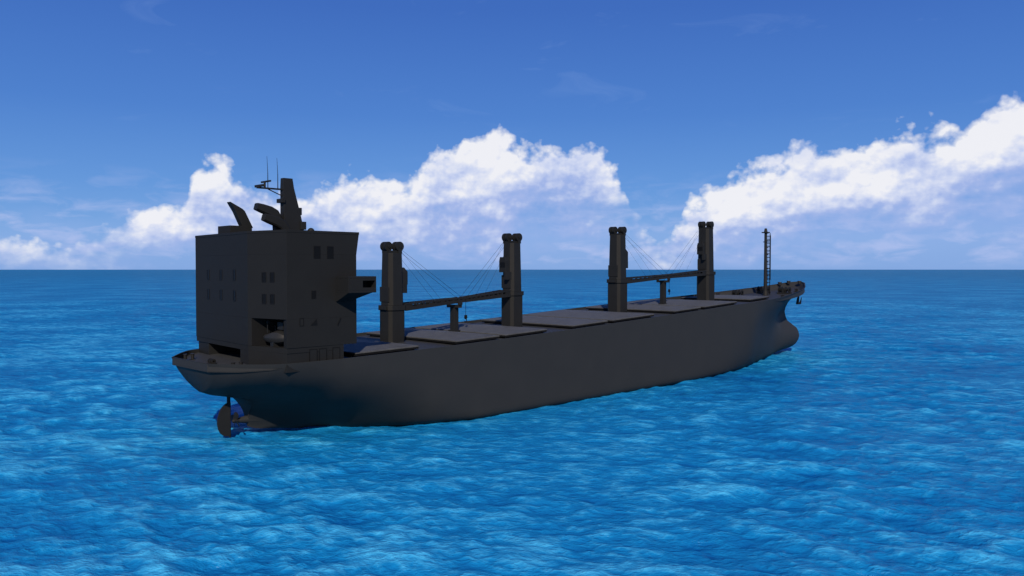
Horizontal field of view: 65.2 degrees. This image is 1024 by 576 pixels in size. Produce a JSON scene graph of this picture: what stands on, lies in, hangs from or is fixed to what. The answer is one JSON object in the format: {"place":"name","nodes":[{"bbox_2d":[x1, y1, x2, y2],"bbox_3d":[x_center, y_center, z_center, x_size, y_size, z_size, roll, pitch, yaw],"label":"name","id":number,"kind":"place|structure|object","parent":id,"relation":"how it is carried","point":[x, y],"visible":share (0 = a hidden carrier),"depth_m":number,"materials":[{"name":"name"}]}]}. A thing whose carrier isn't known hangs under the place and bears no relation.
{"place":"outdoors","nodes":[
{"label":"outdoors","id":0,"kind":"place"},
{"bbox_2d":[0,270,1023,575],"bbox_3d":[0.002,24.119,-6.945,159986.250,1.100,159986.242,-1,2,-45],"label":"sea","id":1,"kind":"structure","parent":0,"point":[868,422],"depth_m":102.41,"materials":[{"name":"liquid"}]},
{"bbox_2d":[172,164,805,436],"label":"cargo ship","id":2,"kind":"object","parent":1,"relation":"on","point":[283,343],"visible":1,"depth_m":123.49,"materials":[{"name":"black paint"}]},
{"bbox_2d":[0,0,1023,269],"label":"sky","id":3,"kind":"structure","parent":0,"point":[861,134],"materials":[{"name":"blue"}]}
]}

